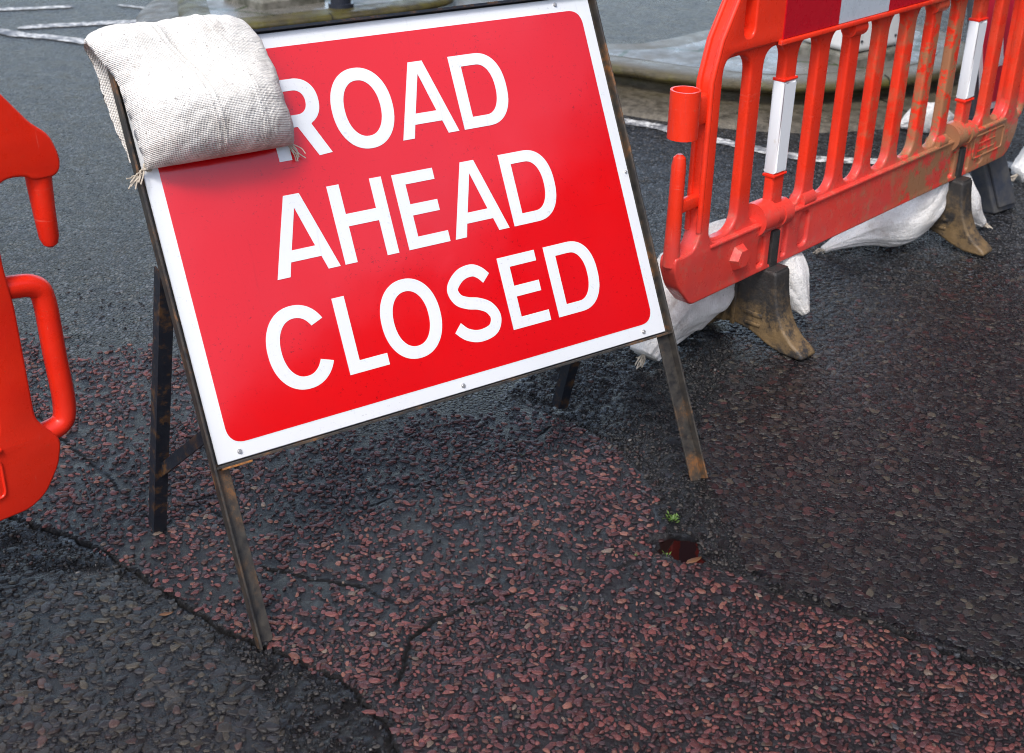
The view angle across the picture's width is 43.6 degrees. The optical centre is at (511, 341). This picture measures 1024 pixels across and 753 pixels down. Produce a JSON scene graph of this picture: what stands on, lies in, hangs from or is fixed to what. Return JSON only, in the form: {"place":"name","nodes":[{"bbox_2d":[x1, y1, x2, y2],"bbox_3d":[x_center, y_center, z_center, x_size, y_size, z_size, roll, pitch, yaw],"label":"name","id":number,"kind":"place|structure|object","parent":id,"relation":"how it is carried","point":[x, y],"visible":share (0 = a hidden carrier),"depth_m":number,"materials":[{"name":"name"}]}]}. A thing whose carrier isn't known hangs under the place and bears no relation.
{"place":"outdoors","nodes":[
{"label":"outdoors","id":0,"kind":"place"},
{"bbox_2d":[206,0,401,17],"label":"pavement","id":1,"kind":"structure","parent":0,"point":[224,7],"depth_m":6.76,"materials":[{"name":"grey concrete"}]},
{"bbox_2d":[228,0,324,10],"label":"bollard","id":2,"kind":"object","parent":1,"relation":"on","point":[262,5],"visible":0.81,"depth_m":6.77,"materials":[{"name":"concrete"}]},
{"bbox_2d":[328,0,353,8],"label":"signpost","id":3,"kind":"object","parent":1,"relation":"on","point":[339,4],"visible":0.75,"depth_m":6.79,"materials":[{"name":"grey metal"}]},
{"bbox_2d":[0,0,1023,752],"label":"road","id":4,"kind":"structure","parent":0,"point":[102,246],"depth_m":2.73,"materials":[{"name":"black asphalt"}]},
{"bbox_2d":[0,5,73,9],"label":"road marking","id":5,"kind":"object","parent":4,"relation":"on","point":[35,7],"visible":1,"depth_m":7.23,"materials":[{"name":"paint"}]},
{"bbox_2d":[0,94,75,520],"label":"barrier","id":6,"kind":"object","parent":4,"relation":"on","point":[29,450],"visible":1,"depth_m":2.19,"materials":[{"name":"plastic"}]},
{"bbox_2d":[0,29,84,43],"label":"road marking","id":7,"kind":"object","parent":4,"relation":"on","point":[45,36],"visible":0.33,"depth_m":6.59,"materials":[{"name":"paint"}]},
{"bbox_2d":[17,20,135,28],"bbox_3d":[-2.050,-1.740,6.953,1.212,0.001,0.103,-8,27,-17],"label":"road marking","id":8,"kind":"object","parent":4,"relation":"on","point":[78,24],"visible":0.48,"depth_m":6.87,"materials":[{"name":"paint"}]},
{"bbox_2d":[119,4,143,7],"bbox_3d":[-2.117,-1.906,7.291,0.312,0.001,0.038,11,27,19],"label":"road marking","id":9,"kind":"object","parent":4,"relation":"on","point":[131,6],"visible":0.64,"depth_m":7.31,"materials":[{"name":"paint"}]},
{"bbox_2d":[0,570,284,752],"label":"pebble chippings","id":10,"kind":"object","parent":4,"relation":"on","point":[223,726],"visible":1,"depth_m":2.21,"materials":[{"name":"grey gravel"}]},
{"bbox_2d":[159,612,172,615],"bbox_3d":[-0.640,0.504,2.368,0.028,0.004,0.010,-6,27,-15],"label":"leaf","id":11,"kind":"object","parent":4,"relation":"on","point":[165,614],"visible":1,"depth_m":2.37,"materials":[{"name":"brown plant"}]},
{"bbox_2d":[136,0,489,28],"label":"kerb","id":12,"kind":"structure","parent":4,"relation":"on","point":[154,10],"depth_m":6.81,"materials":[{"name":"grey concrete"}]},
{"bbox_2d":[106,0,707,649],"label":"road sign","id":13,"kind":"object","parent":4,"relation":"on","point":[448,204],"visible":0.99,"depth_m":2.50,"materials":[{"name":"metal"}]},
{"bbox_2d":[84,14,305,189],"bbox_3d":[-0.555,-0.444,2.284,0.348,0.294,0.198,-16,4,-31],"label":"sandbag","id":14,"kind":"object","parent":13,"relation":"on","point":[195,87],"visible":0.98,"depth_m":2.22,"materials":[{"name":"beige fabric"}]},
{"bbox_2d":[0,290,1019,752],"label":"loose grit","id":15,"kind":"object","parent":4,"relation":"on","point":[548,402],"visible":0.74,"depth_m":2.77,"materials":[{"name":"black gravel"}]},
{"bbox_2d":[19,325,1023,752],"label":"red chippings","id":16,"kind":"object","parent":4,"relation":"on","point":[911,737],"visible":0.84,"depth_m":2.38,"materials":[{"name":"red gravel"}]},
{"bbox_2d":[662,510,679,522],"bbox_3d":[0.339,0.370,2.697,0.037,0.010,0.039,13,28,22],"label":"weed","id":17,"kind":"object","parent":4,"relation":"on","point":[672,517],"visible":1,"depth_m":2.69,"materials":[{"name":"green plant"}]},
{"bbox_2d":[657,539,705,563],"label":"puddle","id":18,"kind":"object","parent":4,"relation":"on","point":[683,551],"visible":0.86,"depth_m":2.62,"materials":[{"name":"liquid"}]},
{"bbox_2d":[686,557,701,562],"bbox_3d":[0.366,0.440,2.575,0.040,0.005,0.015,-12,29,-26],"label":"leaf","id":19,"kind":"object","parent":4,"relation":"on","point":[693,560],"visible":1,"depth_m":2.58,"materials":[{"name":"brown plant"}]},
{"bbox_2d":[630,219,809,368],"bbox_3d":[0.524,-0.153,3.469,0.576,0.288,0.282,-12,29,-25],"label":"sandbag","id":20,"kind":"object","parent":4,"relation":"on","point":[687,319],"visible":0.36,"depth_m":3.36,"materials":[{"name":"beige fabric"}]},
{"bbox_2d":[606,24,964,132],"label":"kerb","id":21,"kind":"structure","parent":4,"relation":"on","point":[643,87],"depth_m":5.57,"materials":[{"name":"grey concrete"}]},
{"bbox_2d":[624,118,1012,167],"bbox_3d":[0.902,-0.860,5.256,4.017,0.001,0.590,7,27,12],"label":"road marking","id":22,"kind":"object","parent":4,"relation":"on","point":[759,149],"visible":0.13,"depth_m":5.10,"materials":[{"name":"paint"}]},
{"bbox_2d":[660,0,1023,360],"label":"barrier","id":23,"kind":"object","parent":4,"relation":"on","point":[747,247],"visible":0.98,"depth_m":3.39,"materials":[{"name":"plastic"}]},
{"bbox_2d":[698,231,1023,665],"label":"grey chippings","id":24,"kind":"object","parent":4,"relation":"on","point":[796,541],"visible":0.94,"depth_m":2.98,"materials":[{"name":"grey gravel"}]},
{"bbox_2d":[813,173,992,253],"bbox_3d":[1.292,-0.441,4.125,0.689,0.269,0.217,-17,31,-33],"label":"sandbag","id":25,"kind":"object","parent":4,"relation":"on","point":[911,220],"visible":0.59,"depth_m":4.02,"materials":[{"name":"beige fabric"}]},
{"bbox_2d":[900,102,953,132],"bbox_3d":[1.744,-0.937,5.330,0.315,0.124,0.147,1,26,0],"label":"sandbag","id":26,"kind":"object","parent":4,"relation":"on","point":[927,122],"visible":0.26,"depth_m":5.28,"materials":[{"name":"beige fabric"}]},
{"bbox_2d":[967,0,1015,213],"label":"folding sign","id":27,"kind":"object","parent":4,"relation":"on","point":[992,182],"visible":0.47,"depth_m":4.38,"materials":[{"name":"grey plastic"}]},
{"bbox_2d":[1010,147,1023,182],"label":"sandbag","id":28,"kind":"object","parent":4,"relation":"on","point":[1017,169],"visible":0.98,"depth_m":4.73,"materials":[{"name":"beige fabric"}]},
{"bbox_2d":[608,30,938,74],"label":"pavement","id":29,"kind":"structure","parent":0,"point":[690,54],"depth_m":5.82,"materials":[{"name":"grey concrete"}]},
{"bbox_2d":[798,14,899,67],"bbox_3d":[1.567,-1.843,5.682,0.400,1.170,0.400,-18,32,-34],"label":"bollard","id":30,"kind":"object","parent":29,"relation":"on","point":[834,51],"visible":0.2,"depth_m":5.77,"materials":[{"name":"plastic"}]}
]}

